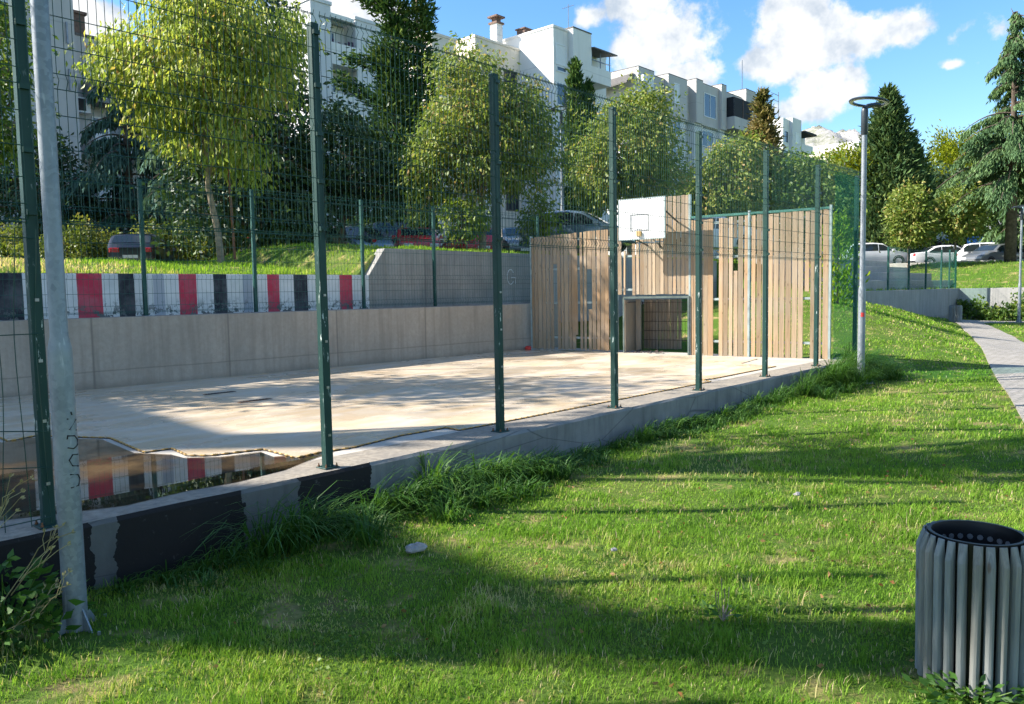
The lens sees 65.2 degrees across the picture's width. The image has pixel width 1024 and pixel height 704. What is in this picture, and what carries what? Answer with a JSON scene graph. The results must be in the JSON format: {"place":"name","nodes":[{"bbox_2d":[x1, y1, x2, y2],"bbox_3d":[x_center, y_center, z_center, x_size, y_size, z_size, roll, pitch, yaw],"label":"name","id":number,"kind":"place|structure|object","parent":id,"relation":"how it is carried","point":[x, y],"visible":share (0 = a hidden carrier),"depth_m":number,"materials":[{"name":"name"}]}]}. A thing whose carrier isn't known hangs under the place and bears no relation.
{"place":"outdoors","nodes":[
{"label":"outdoors","id":0,"kind":"place"},
{"bbox_2d":[0,242,635,274],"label":"bank grass","id":1,"kind":"structure","parent":0,"point":[126,262],"depth_m":17.94,"materials":[{"name":"plant"}]},
{"bbox_2d":[0,347,825,521],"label":"court floor","id":2,"kind":"structure","parent":0,"point":[779,363],"depth_m":8.72,"materials":[{"name":"concrete"}]},
{"bbox_2d":[0,438,334,519],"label":"puddle","id":3,"kind":"object","parent":2,"relation":"on","point":[112,475],"visible":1,"depth_m":6.94,"materials":[{"name":"liquid"}]},
{"bbox_2d":[0,349,771,457],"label":"court tiles","id":4,"kind":"object","parent":2,"relation":"on","point":[371,403],"visible":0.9,"depth_m":11.61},
{"bbox_2d":[237,398,271,402],"bbox_3d":[-3.717,0.699,11.581,0.100,0.011,0.520,3,6,42],"label":"floor drain","id":5,"kind":"object","parent":4,"relation":"on","point":[254,400],"visible":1,"depth_m":11.55,"materials":[{"name":"metal"}]},
{"bbox_2d":[0,366,775,457],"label":"floor edging","id":6,"kind":"object","parent":4,"relation":"on","point":[190,455],"visible":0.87,"depth_m":8.67,"materials":[{"name":"concrete"}]},
{"bbox_2d":[630,349,662,352],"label":"fallen leaves","id":7,"kind":"object","parent":2,"relation":"on","point":[655,351],"visible":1,"depth_m":19.14,"materials":[{"name":"plant"}]},
{"bbox_2d":[529,194,832,358],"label":"wooden wall","id":8,"kind":"structure","parent":2,"relation":"on","point":[655,278],"depth_m":18.34,"materials":[{"name":"brown wood"}]},
{"bbox_2d":[618,196,677,246],"bbox_3d":[3.135,-2.968,18.441,1.227,1.114,0.685,2,5,34],"label":"backboard","id":9,"kind":"object","parent":8,"relation":"attached to","point":[654,208],"visible":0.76,"depth_m":18.21,"materials":[{"name":"white paint"}]},
{"bbox_2d":[400,14,521,244],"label":"apartment block","id":10,"kind":"structure","parent":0,"point":[495,40],"depth_m":61.64,"materials":[{"name":"paint"}]},
{"bbox_2d":[504,69,516,96],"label":"window","id":11,"kind":"structure","parent":10,"relation":"in","point":[513,75],"depth_m":62.24,"materials":[{"name":"glass"}]},
{"bbox_2d":[506,185,518,211],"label":"window","id":12,"kind":"structure","parent":10,"relation":"in","point":[511,205],"depth_m":62.81,"materials":[{"name":"glass"}]},
{"bbox_2d":[0,245,1023,703],"bbox_3d":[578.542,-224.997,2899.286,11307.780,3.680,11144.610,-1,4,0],"label":"ground","id":13,"kind":"structure","parent":0,"point":[144,653],"depth_m":5.52,"materials":[{"name":"plant"}]},
{"bbox_2d":[0,599,24,648],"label":"weed plant","id":14,"kind":"object","parent":13,"relation":"on","point":[8,625],"visible":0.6,"depth_m":4.68,"materials":[{"name":"green plant"}]},
{"bbox_2d":[0,0,74,192],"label":"deciduous tree","id":15,"kind":"object","parent":13,"relation":"on","point":[4,86],"visible":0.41,"depth_m":21.62,"materials":[{"name":"green plant"}]},
{"bbox_2d":[0,473,75,633],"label":"dry weed","id":16,"kind":"object","parent":13,"relation":"on","point":[56,526],"visible":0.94,"depth_m":4.63,"materials":[{"name":"plant"}]},
{"bbox_2d":[0,0,81,251],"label":"apartment block","id":17,"kind":"structure","parent":13,"relation":"on","point":[61,68],"depth_m":41.80,"materials":[{"name":"paint"}]},
{"bbox_2d":[0,549,97,655],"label":"weed plant","id":18,"kind":"object","parent":13,"relation":"on","point":[36,587],"visible":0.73,"depth_m":4.72,"materials":[{"name":"green plant"}]},
{"bbox_2d":[0,125,123,256],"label":"deciduous tree","id":19,"kind":"object","parent":13,"relation":"on","point":[65,160],"visible":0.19,"depth_m":36.41,"materials":[{"name":"green plant"}]},
{"bbox_2d":[30,0,106,642],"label":"street lamp","id":20,"kind":"object","parent":13,"relation":"on","point":[64,428],"visible":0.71,"depth_m":4.67,"materials":[{"name":"metal"}]},
{"bbox_2d":[0,212,246,261],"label":"hedge","id":21,"kind":"object","parent":13,"relation":"on","point":[74,237],"visible":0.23,"depth_m":32.65,"materials":[{"name":"green plant"}]},
{"bbox_2d":[39,43,213,261],"bbox_3d":[-18.410,-8.024,37.843,9.036,12.809,9.993,-1,4,0],"label":"cedar tree","id":22,"kind":"object","parent":13,"relation":"on","point":[123,150],"visible":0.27,"depth_m":36.21,"materials":[{"name":"green plant"}]},
{"bbox_2d":[73,9,212,254],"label":"apartment block","id":23,"kind":"structure","parent":13,"relation":"on","point":[88,113],"depth_m":44.03,"materials":[{"name":"concrete"}]},
{"bbox_2d":[92,116,122,134],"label":"balcony door","id":24,"kind":"structure","parent":23,"relation":"in","point":[118,131],"depth_m":44.98,"materials":[{"name":"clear glass"}]},
{"bbox_2d":[0,273,369,320],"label":"striped wall","id":25,"kind":"structure","parent":13,"relation":"on","point":[117,295],"depth_m":14.95,"materials":[{"name":"paint"}]},
{"bbox_2d":[58,0,329,263],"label":"deciduous tree","id":26,"kind":"object","parent":13,"relation":"on","point":[261,96],"visible":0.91,"depth_m":20.07,"materials":[{"name":"green plant"}]},
{"bbox_2d":[126,0,307,256],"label":"cedar tree","id":27,"kind":"object","parent":13,"relation":"on","point":[155,163],"visible":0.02,"depth_m":30.62,"materials":[{"name":"green plant"}]},
{"bbox_2d":[227,158,235,258],"bbox_3d":[-7.307,-3.772,20.820,0.148,2.702,0.066,-1,4,0],"label":"tree stake","id":28,"kind":"object","parent":13,"relation":"on","point":[233,238],"visible":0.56,"depth_m":20.81,"materials":[{"name":"wood"}]},
{"bbox_2d":[129,0,358,259],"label":"evergreen tree","id":29,"kind":"object","parent":13,"relation":"on","point":[288,155],"visible":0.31,"depth_m":26.31,"materials":[{"name":"green plant"}]},
{"bbox_2d":[0,303,557,397],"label":"court wall","id":30,"kind":"structure","parent":13,"relation":"on","point":[109,352],"depth_m":15.42,"materials":[{"name":"beige concrete"}]},
{"bbox_2d":[0,166,538,320],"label":"wire mesh fence","id":31,"kind":"object","parent":30,"relation":"on","point":[144,279],"depth_m":15.77,"materials":[{"name":"metal"}]},
{"bbox_2d":[240,0,401,250],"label":"apartment block","id":32,"kind":"structure","parent":13,"relation":"on","point":[339,43],"depth_m":47.88,"materials":[{"name":"paint"}]},
{"bbox_2d":[272,72,427,244],"bbox_3d":[-5.989,-6.641,28.955,6.226,6.870,4.337,0,4,17],"label":"bushy tree","id":33,"kind":"object","parent":13,"relation":"on","point":[353,191],"visible":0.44,"depth_m":28.65,"materials":[{"name":"green plant"}]},
{"bbox_2d":[326,0,437,235],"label":"cypress tree","id":34,"kind":"object","parent":13,"relation":"on","point":[391,16],"visible":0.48,"depth_m":34.80,"materials":[{"name":"green plant"}]},
{"bbox_2d":[405,542,426,553],"bbox_3d":[-0.725,1.467,6.032,0.183,0.064,0.124,-3,5,-29],"label":"flat stone","id":35,"kind":"object","parent":13,"relation":"on","point":[411,548],"visible":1,"depth_m":6.00,"materials":[{"name":"stone"}]},
{"bbox_2d":[398,0,447,233],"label":"cypress tree","id":36,"kind":"object","parent":13,"relation":"on","point":[423,14],"visible":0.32,"depth_m":35.69,"materials":[{"name":"green plant"}]},
{"bbox_2d":[0,357,854,613],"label":"kerb wall","id":37,"kind":"structure","parent":13,"relation":"on","point":[138,538],"depth_m":6.80,"materials":[{"name":"black concrete"}]},
{"bbox_2d":[417,452,432,481],"bbox_3d":[-0.823,1.115,7.613,0.198,0.328,0.195,-3,5,-29],"label":"weed plant","id":38,"kind":"object","parent":37,"relation":"attached to","point":[422,460],"visible":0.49,"depth_m":7.61,"materials":[{"name":"green plant"}]},
{"bbox_2d":[0,0,860,532],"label":"court fence","id":39,"kind":"object","parent":37,"relation":"on","point":[24,132],"visible":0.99,"depth_m":7.16,"materials":[{"name":"metal"}]},
{"bbox_2d":[440,228,491,250],"bbox_3d":[-1.829,-4.563,34.552,2.140,1.512,4.047,-3,5,-20],"label":"parked car","id":40,"kind":"object","parent":13,"relation":"on","point":[471,245],"visible":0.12,"depth_m":32.84,"materials":[{"name":"red paint"}]},
{"bbox_2d":[430,191,502,248],"bbox_3d":[-1.463,-3.999,25.352,2.379,2.078,2.015,-1,4,0],"label":"young tree","id":41,"kind":"object","parent":13,"relation":"on","point":[466,205],"visible":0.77,"depth_m":25.08,"materials":[{"name":"green plant"}]},
{"bbox_2d":[377,30,579,250],"bbox_3d":[-1.081,-6.659,25.770,6.221,7.107,4.889,0,4,15],"label":"deciduous tree","id":42,"kind":"object","parent":13,"relation":"on","point":[448,133],"visible":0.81,"depth_m":25.11,"materials":[{"name":"green plant"}]},
{"bbox_2d":[88,343,920,599],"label":"tall grass","id":43,"kind":"structure","parent":13,"relation":"on","point":[368,518],"depth_m":7.23,"materials":[{"name":"plant"}]},
{"bbox_2d":[501,227,529,251],"bbox_3d":[0.267,-4.759,35.347,2.140,1.512,4.047,-2,4,-10],"label":"parked car","id":44,"kind":"object","parent":13,"relation":"on","point":[514,240],"visible":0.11,"depth_m":33.81,"materials":[{"name":"grey paint"}]},
{"bbox_2d":[366,248,716,322],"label":"grey wall","id":45,"kind":"structure","parent":13,"relation":"on","point":[381,264],"depth_m":20.34,"materials":[{"name":"concrete"}]},
{"bbox_2d":[514,190,568,245],"bbox_3d":[0.888,-4.385,26.685,1.775,2.467,1.669,-3,5,-29],"label":"young tree","id":46,"kind":"object","parent":13,"relation":"on","point":[541,208],"visible":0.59,"depth_m":26.58,"materials":[{"name":"green plant"}]},
{"bbox_2d":[551,105,567,252],"bbox_3d":[1.727,-6.229,29.087,0.695,5.260,0.698,-3,5,-20],"label":"street lamp","id":47,"kind":"object","parent":13,"relation":"on","point":[561,145],"visible":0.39,"depth_m":29.00,"materials":[{"name":"metal"}]},
{"bbox_2d":[503,4,617,224],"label":"apartment block","id":48,"kind":"structure","parent":13,"relation":"on","point":[548,52],"depth_m":61.92,"materials":[{"name":"paint"}]},
{"bbox_2d":[555,42,566,66],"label":"window","id":49,"kind":"structure","parent":48,"relation":"in","point":[561,50],"depth_m":61.34,"materials":[{"name":"glass"}]},
{"bbox_2d":[556,65,566,73],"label":"window","id":50,"kind":"structure","parent":48,"relation":"in","point":[561,69],"depth_m":61.37,"materials":[{"name":"blue glass"}]},
{"bbox_2d":[556,81,567,105],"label":"window","id":51,"kind":"structure","parent":48,"relation":"in","point":[558,83],"depth_m":61.43,"materials":[{"name":"blue glass"}]},
{"bbox_2d":[553,56,594,252],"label":"slim cypress","id":52,"kind":"object","parent":13,"relation":"on","point":[574,79],"visible":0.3,"depth_m":47.75,"materials":[{"name":"green plant"}]},
{"bbox_2d":[519,210,636,251],"bbox_3d":[2.373,-4.306,28.764,4.047,1.512,2.140,1,5,22],"label":"parked car","id":53,"kind":"object","parent":13,"relation":"on","point":[578,216],"visible":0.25,"depth_m":27.95,"materials":[{"name":"grey paint"}]},
{"bbox_2d":[134,440,1023,703],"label":"clover","id":54,"kind":"object","parent":13,"relation":"on","point":[477,637],"visible":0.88,"depth_m":4.70,"materials":[{"name":"green plant"}]},
{"bbox_2d":[575,74,604,215],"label":"slim cypress","id":55,"kind":"object","parent":13,"relation":"on","point":[589,83],"visible":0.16,"depth_m":47.96,"materials":[{"name":"green plant"}]},
{"bbox_2d":[213,433,1023,703],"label":"fallen leaves","id":56,"kind":"object","parent":13,"relation":"on","point":[672,684],"visible":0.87,"depth_m":5.81,"materials":[{"name":"plant"}]},
{"bbox_2d":[554,69,702,254],"bbox_3d":[4.507,-7.339,31.382,5.394,7.439,4.946,3,6,40],"label":"deciduous tree","id":57,"kind":"object","parent":13,"relation":"on","point":[649,101],"visible":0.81,"depth_m":30.79,"materials":[{"name":"green plant"}]},
{"bbox_2d":[698,578,741,621],"bbox_3d":[1.214,1.436,4.654,0.265,0.258,0.290,-1,4,0],"label":"weed plant","id":58,"kind":"object","parent":13,"relation":"on","point":[724,615],"visible":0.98,"depth_m":4.65,"materials":[{"name":"green plant"}]},
{"bbox_2d":[672,216,773,253],"bbox_3d":[8.218,-4.630,31.756,4.047,1.512,2.140,1,5,30],"label":"parked car","id":59,"kind":"object","parent":13,"relation":"on","point":[735,242],"visible":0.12,"depth_m":30.93,"materials":[{"name":"white paint"}]},
{"bbox_2d":[667,126,783,251],"bbox_3d":[9.395,-6.997,35.510,5.079,5.974,4.492,-1,4,0],"label":"deciduous tree","id":60,"kind":"object","parent":13,"relation":"on","point":[739,179],"visible":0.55,"depth_m":34.80,"materials":[{"name":"green plant"}]},
{"bbox_2d":[694,170,799,258],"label":"deciduous tree","id":61,"kind":"object","parent":13,"relation":"on","point":[756,210],"visible":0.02,"depth_m":40.21,"materials":[{"name":"green plant"}]},
{"bbox_2d":[717,87,792,259],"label":"golden conifer","id":62,"kind":"object","parent":13,"relation":"on","point":[762,109],"visible":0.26,"depth_m":48.64,"materials":[{"name":"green plant"}]},
{"bbox_2d":[760,141,879,255],"bbox_3d":[13.342,-6.523,35.100,5.108,5.252,4.211,1,5,25],"label":"deciduous tree","id":63,"kind":"object","parent":13,"relation":"on","point":[830,196],"visible":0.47,"depth_m":34.42,"materials":[{"name":"green plant"}]},
{"bbox_2d":[803,209,869,307],"bbox_3d":[9.720,-2.594,24.087,1.884,3.436,1.883,-3,5,-22],"label":"thuja bush","id":64,"kind":"object","parent":13,"relation":"on","point":[839,230],"visible":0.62,"depth_m":23.90,"materials":[{"name":"green plant"}]},
{"bbox_2d":[676,257,1023,291],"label":"terrace grass","id":65,"kind":"structure","parent":13,"relation":"on","point":[880,289],"depth_m":43.34,"materials":[{"name":"plant"}]},
{"bbox_2d":[819,136,882,194],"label":"deciduous tree","id":66,"kind":"object","parent":13,"relation":"on","point":[837,159],"visible":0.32,"depth_m":59.05,"materials":[{"name":"green plant"}]},
{"bbox_2d":[756,256,952,290],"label":"wall","id":67,"kind":"structure","parent":13,"relation":"on","point":[877,275],"depth_m":37.79,"materials":[{"name":"concrete"}]},
{"bbox_2d":[849,96,889,384],"bbox_3d":[6.608,-2.040,14.899,0.695,5.260,0.698,-3,5,-24],"label":"street lamp","id":68,"kind":"object","parent":13,"relation":"on","point":[862,288],"visible":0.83,"depth_m":14.81,"materials":[{"name":"metal"}]},
{"bbox_2d":[834,82,944,262],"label":"tall conifer","id":69,"kind":"object","parent":13,"relation":"on","point":[891,139],"visible":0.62,"depth_m":57.84,"materials":[{"name":"green plant"}]},
{"bbox_2d":[834,288,958,318],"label":"wall","id":70,"kind":"structure","parent":13,"relation":"on","point":[932,302],"depth_m":35.27,"materials":[{"name":"concrete"}]},
{"bbox_2d":[887,247,956,289],"bbox_3d":[18.741,-3.794,36.202,0.112,1.900,10.770,3,6,42],"label":"fence","id":71,"kind":"object","parent":70,"relation":"on","point":[909,284],"visible":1,"depth_m":36.06,"materials":[{"name":"metal"}]},
{"bbox_2d":[872,136,944,262],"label":"tall conifer","id":72,"kind":"object","parent":13,"relation":"on","point":[925,166],"visible":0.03,"depth_m":60.37,"materials":[{"name":"green plant"}]},
{"bbox_2d":[878,176,942,265],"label":"street tree","id":73,"kind":"object","parent":13,"relation":"on","point":[910,207],"visible":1,"depth_m":47.07,"materials":[{"name":"green plant"}]},
{"bbox_2d":[901,664,1023,703],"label":"weed plant","id":74,"kind":"object","parent":13,"relation":"on","point":[930,679],"visible":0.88,"depth_m":3.72,"materials":[{"name":"green plant"}]},
{"bbox_2d":[924,119,1001,187],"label":"deciduous tree","id":75,"kind":"object","parent":13,"relation":"on","point":[952,151],"visible":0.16,"depth_m":78.01,"materials":[{"name":"green plant"}]},
{"bbox_2d":[926,180,1003,264],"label":"street tree","id":76,"kind":"object","parent":13,"relation":"on","point":[974,218],"visible":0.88,"depth_m":46.63,"materials":[{"name":"green plant"}]},
{"bbox_2d":[935,237,995,246],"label":"parked van","id":77,"kind":"object","parent":13,"relation":"on","point":[957,244],"visible":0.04,"depth_m":56.80,"materials":[{"name":"blue paint"}]},
{"bbox_2d":[915,520,1023,702],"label":"litter bin","id":78,"kind":"object","parent":13,"relation":"on","point":[969,609],"visible":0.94,"depth_m":3.77,"materials":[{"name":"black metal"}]},
{"bbox_2d":[927,156,1020,236],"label":"deciduous tree","id":79,"kind":"object","parent":13,"relation":"on","point":[943,177],"visible":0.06,"depth_m":64.48,"materials":[{"name":"green plant"}]},
{"bbox_2d":[933,8,1023,261],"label":"deodar cedar","id":80,"kind":"object","parent":13,"relation":"on","point":[988,156],"visible":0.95,"depth_m":46.03,"materials":[{"name":"green plant"}]},
{"bbox_2d":[956,292,1023,320],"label":"bush","id":81,"kind":"object","parent":13,"relation":"on","point":[996,313],"visible":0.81,"depth_m":38.72,"materials":[{"name":"green plant"}]},
{"bbox_2d":[959,287,1023,320],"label":"wall","id":82,"kind":"structure","parent":13,"relation":"on","point":[992,296],"depth_m":39.34,"materials":[{"name":"concrete"}]},
{"bbox_2d":[978,132,1023,249],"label":"deodar cedar","id":83,"kind":"object","parent":13,"relation":"on","point":[998,236],"visible":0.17,"depth_m":51.71,"materials":[{"name":"green plant"}]},
{"bbox_2d":[993,673,1023,703],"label":"weed plant","id":84,"kind":"object","parent":13,"relation":"on","point":[1021,689],"visible":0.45,"depth_m":3.73,"materials":[{"name":"green plant"}]},
{"bbox_2d":[1011,205,1023,322],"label":"street lamp","id":85,"kind":"object","parent":13,"relation":"on","point":[1018,320],"visible":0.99,"depth_m":35.67,"materials":[{"name":"metal"}]},
{"bbox_2d":[73,0,1023,208],"label":"sky","id":86,"kind":"structure","parent":0,"point":[819,56],"materials":[{"name":"blue"}]},
{"bbox_2d":[606,60,755,260],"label":"apartment block","id":87,"kind":"structure","parent":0,"point":[718,107],"depth_m":87.38,"materials":[{"name":"paint"}]},
{"bbox_2d":[648,74,653,93],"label":"window","id":88,"kind":"structure","parent":87,"relation":"in","point":[652,82],"depth_m":80.22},
{"bbox_2d":[674,83,679,104],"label":"window","id":89,"kind":"structure","parent":87,"relation":"in","point":[676,87],"depth_m":83.78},
{"bbox_2d":[702,129,712,148],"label":"window","id":90,"kind":"structure","parent":87,"relation":"in","point":[704,140],"depth_m":89.68,"materials":[{"name":"blue glass"}]},
{"bbox_2d":[704,92,715,119],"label":"window","id":91,"kind":"structure","parent":87,"relation":"in","point":[709,100],"depth_m":89.44,"materials":[{"name":"blue glass"}]},
{"bbox_2d":[769,92,816,252],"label":"apartment block","id":92,"kind":"structure","parent":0,"point":[792,132],"depth_m":122.04,"materials":[{"name":"paint"}]},
{"bbox_2d":[809,141,868,171],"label":"apartment block","id":93,"kind":"structure","parent":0,"point":[822,147],"depth_m":157.43,"materials":[{"name":"paint"}]},
{"bbox_2d":[802,125,1019,228],"bbox_3d":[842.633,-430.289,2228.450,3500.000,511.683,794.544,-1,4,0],"label":"hills","id":94,"kind":"structure","parent":0,"point":[824,136],"depth_m":2408.89,"materials":[{"name":"stone"}]},
{"bbox_2d":[956,320,1023,421],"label":"path","id":95,"kind":"structure","parent":0,"point":[1003,352],"depth_m":18.76,"materials":[{"name":"concrete"}]},
{"bbox_2d":[948,305,962,321],"bbox_3d":[19.174,-1.655,34.597,0.528,0.740,0.526,-3,5,-23],"label":"litter bin","id":96,"kind":"object","parent":95,"relation":"on","point":[955,313],"visible":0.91,"depth_m":34.40,"materials":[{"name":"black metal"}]},
{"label":"parking lot","id":97,"kind":"structure","parent":0,"visible":0},
{"bbox_2d":[0,239,44,259],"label":"bush","id":98,"kind":"object","parent":97,"relation":"on","point":[4,251],"visible":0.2,"depth_m":26.00,"materials":[{"name":"green plant"}]},
{"bbox_2d":[107,234,176,261],"bbox_3d":[-14.217,-3.731,30.787,2.140,1.512,4.047,-2,4,-13],"label":"parked car","id":99,"kind":"object","parent":97,"relation":"on","point":[126,240],"visible":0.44,"depth_m":29.04,"materials":[{"name":"black paint"}]},
{"bbox_2d":[325,225,384,243],"bbox_3d":[-7.277,-4.508,33.749,4.047,1.512,2.140,1,5,20],"label":"parked car","id":100,"kind":"object","parent":97,"relation":"on","point":[366,231],"visible":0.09,"depth_m":32.64,"materials":[{"name":"blue paint"}]},
{"bbox_2d":[351,238,393,246],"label":"parked car","id":101,"kind":"object","parent":97,"relation":"on","point":[378,242],"visible":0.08,"depth_m":32.63,"materials":[{"name":"blue paint"}]},
{"bbox_2d":[372,221,407,246],"bbox_3d":[-5.436,-4.913,35.925,2.240,1.692,4.447,-2,4,-10],"label":"parked car","id":102,"kind":"object","parent":97,"relation":"on","point":[380,224],"visible":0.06,"depth_m":33.96,"materials":[{"name":"blue paint"}]},
{"bbox_2d":[392,227,442,247],"bbox_3d":[-4.181,-4.607,34.350,2.140,1.512,4.047,-2,4,-15],"label":"parked car","id":103,"kind":"object","parent":97,"relation":"on","point":[412,233],"visible":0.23,"depth_m":33.21,"materials":[{"name":"red paint"}]},
{"bbox_2d":[890,259,1023,267],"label":"parking kerb","id":104,"kind":"structure","parent":97,"relation":"on","point":[891,264],"depth_m":51.16,"materials":[{"name":"concrete"}]},
{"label":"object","id":105,"kind":"structure","parent":0,"visible":0},
{"bbox_2d":[842,243,907,262],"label":"parked car","id":106,"kind":"object","parent":105,"relation":"on","point":[872,253],"visible":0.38,"depth_m":56.38,"materials":[{"name":"white paint"}]},
{"bbox_2d":[907,245,960,262],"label":"parked car","id":107,"kind":"object","parent":105,"relation":"on","point":[944,248],"visible":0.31,"depth_m":54.19,"materials":[{"name":"white paint"}]},
{"bbox_2d":[957,242,994,260],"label":"parked car","id":108,"kind":"object","parent":105,"relation":"on","point":[964,250],"visible":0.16,"depth_m":53.32,"materials":[{"name":"white paint"}]},
{"bbox_2d":[961,244,1023,260],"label":"parked car","id":109,"kind":"object","parent":105,"relation":"on","point":[991,252],"visible":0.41,"depth_m":50.31,"materials":[{"name":"grey paint"}]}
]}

